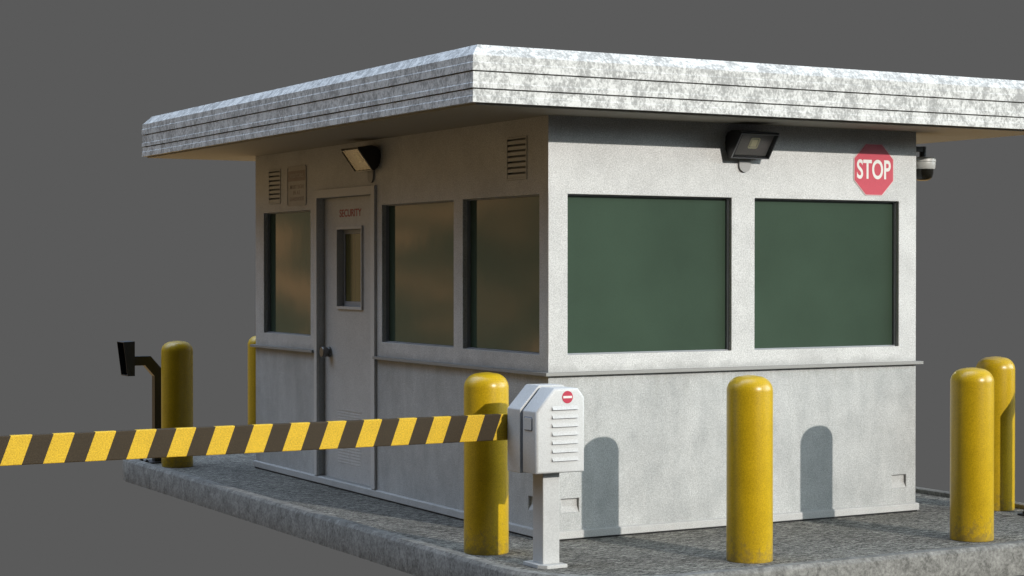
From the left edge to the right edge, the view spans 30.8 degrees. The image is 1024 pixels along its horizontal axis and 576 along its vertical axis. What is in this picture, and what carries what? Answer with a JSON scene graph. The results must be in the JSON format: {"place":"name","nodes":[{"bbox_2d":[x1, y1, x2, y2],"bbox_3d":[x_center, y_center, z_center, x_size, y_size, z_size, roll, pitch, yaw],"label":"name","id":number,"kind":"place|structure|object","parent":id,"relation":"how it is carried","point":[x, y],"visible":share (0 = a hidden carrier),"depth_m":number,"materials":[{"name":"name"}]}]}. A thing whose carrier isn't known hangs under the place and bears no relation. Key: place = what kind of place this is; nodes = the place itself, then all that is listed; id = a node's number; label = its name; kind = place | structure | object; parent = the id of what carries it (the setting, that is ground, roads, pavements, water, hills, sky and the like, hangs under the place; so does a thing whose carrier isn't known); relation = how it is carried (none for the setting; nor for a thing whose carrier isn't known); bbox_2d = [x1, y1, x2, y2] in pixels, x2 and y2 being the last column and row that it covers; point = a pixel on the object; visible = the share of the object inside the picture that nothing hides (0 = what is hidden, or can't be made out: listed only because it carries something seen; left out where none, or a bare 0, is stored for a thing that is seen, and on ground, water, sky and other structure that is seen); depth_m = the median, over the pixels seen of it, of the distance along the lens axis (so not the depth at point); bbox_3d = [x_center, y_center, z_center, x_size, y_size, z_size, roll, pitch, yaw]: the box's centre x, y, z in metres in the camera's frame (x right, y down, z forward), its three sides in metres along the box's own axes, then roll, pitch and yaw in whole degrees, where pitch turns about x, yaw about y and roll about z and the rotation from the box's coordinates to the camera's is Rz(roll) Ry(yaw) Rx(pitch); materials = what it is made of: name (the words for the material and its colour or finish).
{"place":"outdoors","nodes":[
{"label":"outdoors","id":0,"kind":"place"},
{"bbox_2d":[0,0,1023,575],"label":"sky","id":1,"kind":"structure","parent":0,"point":[103,243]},
{"bbox_2d":[123,459,1023,575],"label":"kerb","id":2,"kind":"structure","parent":0,"point":[411,556],"depth_m":10.30,"materials":[{"name":"concrete"}]},
{"bbox_2d":[137,453,1023,575],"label":"pavement","id":3,"kind":"structure","parent":0,"point":[926,526],"depth_m":10.82,"materials":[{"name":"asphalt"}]},
{"bbox_2d":[117,341,160,463],"bbox_3d":[-2.895,0.906,14.808,0.458,0.972,0.200,0,1,-29],"label":"card reader","id":4,"kind":"object","parent":3,"relation":"on","point":[129,360],"visible":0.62,"depth_m":14.79,"materials":[{"name":"black metal"}]},
{"bbox_2d":[161,341,192,467],"bbox_3d":[-2.619,0.904,14.549,0.245,0.982,0.245,0,1,38],"label":"bollard","id":5,"kind":"object","parent":3,"relation":"on","point":[176,384],"visible":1,"depth_m":14.44,"materials":[{"name":"yellow metal"}]},
{"bbox_2d":[248,336,255,424],"bbox_3d":[-2.122,0.890,15.806,0.245,0.982,0.245,0,1,13],"label":"bollard","id":6,"kind":"object","parent":3,"relation":"on","point":[251,385],"visible":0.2,"depth_m":15.71,"materials":[{"name":"yellow metal"}]},
{"bbox_2d":[464,372,508,555],"bbox_3d":[-0.140,0.951,10.148,0.245,0.982,0.245,0,1,-20],"label":"bollard","id":7,"kind":"object","parent":3,"relation":"on","point":[486,502],"visible":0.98,"depth_m":10.04,"materials":[{"name":"yellow metal"}]},
{"bbox_2d":[508,384,583,568],"bbox_3d":[0.182,0.977,9.670,0.304,0.941,0.306,0,1,-29],"label":"gate cabinet","id":8,"kind":"object","parent":3,"relation":"on","point":[545,435],"visible":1,"depth_m":9.60,"materials":[{"name":"metal"}]},
{"bbox_2d":[0,413,507,465],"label":"barrier arm","id":9,"kind":"object","parent":8,"relation":"attached to","point":[29,449],"visible":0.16,"depth_m":9.02},
{"bbox_2d":[142,44,1023,540],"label":"guard booth","id":10,"kind":"object","parent":3,"relation":"on","point":[636,256],"visible":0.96,"depth_m":11.34,"materials":[{"name":"paint"}]},
{"bbox_2d":[267,210,310,335],"bbox_3d":[-1.647,-0.113,13.914,0.030,0.916,0.907,0,1,-29],"label":"window","id":11,"kind":"structure","parent":10,"relation":"in","point":[288,233],"depth_m":13.97,"materials":[{"name":"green glass"}]},
{"bbox_2d":[287,165,306,205],"bbox_3d":[-1.586,-0.753,13.704,0.006,0.293,0.356,0,1,-29],"label":"notice board","id":12,"kind":"object","parent":10,"relation":"attached to","point":[296,185],"visible":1,"depth_m":13.69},
{"bbox_2d":[319,195,370,487],"bbox_3d":[-1.135,0.358,12.984,0.118,1.990,0.918,0,1,-29],"label":"door","id":13,"kind":"structure","parent":10,"relation":"in","point":[346,351],"depth_m":13.06,"materials":[{"name":"paint"}]},
{"bbox_2d":[341,145,380,182],"bbox_3d":[-1.020,-0.833,12.523,0.170,0.244,0.276,0,1,-29],"label":"flood light","id":14,"kind":"object","parent":10,"relation":"attached to","point":[362,158],"visible":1,"depth_m":12.44,"materials":[{"name":"black metal"}]},
{"bbox_2d":[386,200,453,346],"bbox_3d":[-0.579,-0.092,12.008,0.030,0.916,1.037,0,1,-29],"label":"window","id":15,"kind":"structure","parent":10,"relation":"in","point":[419,236],"depth_m":12.05,"materials":[{"name":"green glass"}]},
{"bbox_2d":[467,195,538,353],"bbox_3d":[-0.036,-0.082,11.040,0.030,0.916,0.936,0,1,-29],"label":"window","id":16,"kind":"structure","parent":10,"relation":"in","point":[503,232],"depth_m":11.08,"materials":[{"name":"brown glass"}]},
{"bbox_2d":[567,194,728,354],"bbox_3d":[0.795,-0.080,10.899,1.144,0.916,0.030,0,1,-29],"label":"window","id":17,"kind":"structure","parent":10,"relation":"in","point":[646,274],"depth_m":10.91,"materials":[{"name":"green glass"}]},
{"bbox_2d":[725,130,779,171],"bbox_3d":[1.434,-0.817,11.102,0.276,0.244,0.170,0,1,-29],"label":"flood light","id":18,"kind":"object","parent":10,"relation":"attached to","point":[744,147],"visible":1,"depth_m":11.07,"materials":[{"name":"black metal"}]},
{"bbox_2d":[754,198,895,349],"bbox_3d":[1.936,-0.087,11.539,1.128,0.916,0.030,0,1,-29],"label":"window","id":19,"kind":"structure","parent":10,"relation":"in","point":[825,270],"depth_m":11.55,"materials":[{"name":"green glass"}]},
{"bbox_2d":[854,143,893,195],"bbox_3d":[2.269,-0.742,11.666,0.320,0.325,0.004,0,1,-29],"label":"stop sign","id":20,"kind":"object","parent":10,"relation":"attached to","point":[873,169],"visible":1,"depth_m":11.66,"materials":[{"name":"red metal"}]},
{"bbox_2d":[916,146,935,180],"bbox_3d":[2.623,-0.806,11.987,0.232,0.233,0.168,0,1,-29],"label":"security camera","id":21,"kind":"object","parent":10,"relation":"attached to","point":[925,166],"visible":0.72,"depth_m":11.94,"materials":[{"name":"black paint"}]},
{"bbox_2d":[726,375,772,563],"bbox_3d":[1.261,0.954,9.870,0.245,0.982,0.245,0,1,25],"label":"bollard","id":22,"kind":"object","parent":3,"relation":"on","point":[749,469],"visible":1,"depth_m":9.77,"materials":[{"name":"yellow metal"}]},
{"bbox_2d":[950,367,993,541],"bbox_3d":[2.631,0.946,10.638,0.245,0.982,0.245,0,1,15],"label":"bollard","id":23,"kind":"object","parent":3,"relation":"on","point":[971,454],"visible":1,"depth_m":10.53,"materials":[{"name":"yellow metal"}]},
{"bbox_2d":[976,356,1014,510],"bbox_3d":[3.112,0.931,11.976,0.245,0.982,0.245,0,1,7],"label":"bollard","id":24,"kind":"object","parent":3,"relation":"on","point":[1001,370],"visible":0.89,"depth_m":11.86,"materials":[{"name":"yellow metal"}]}
]}

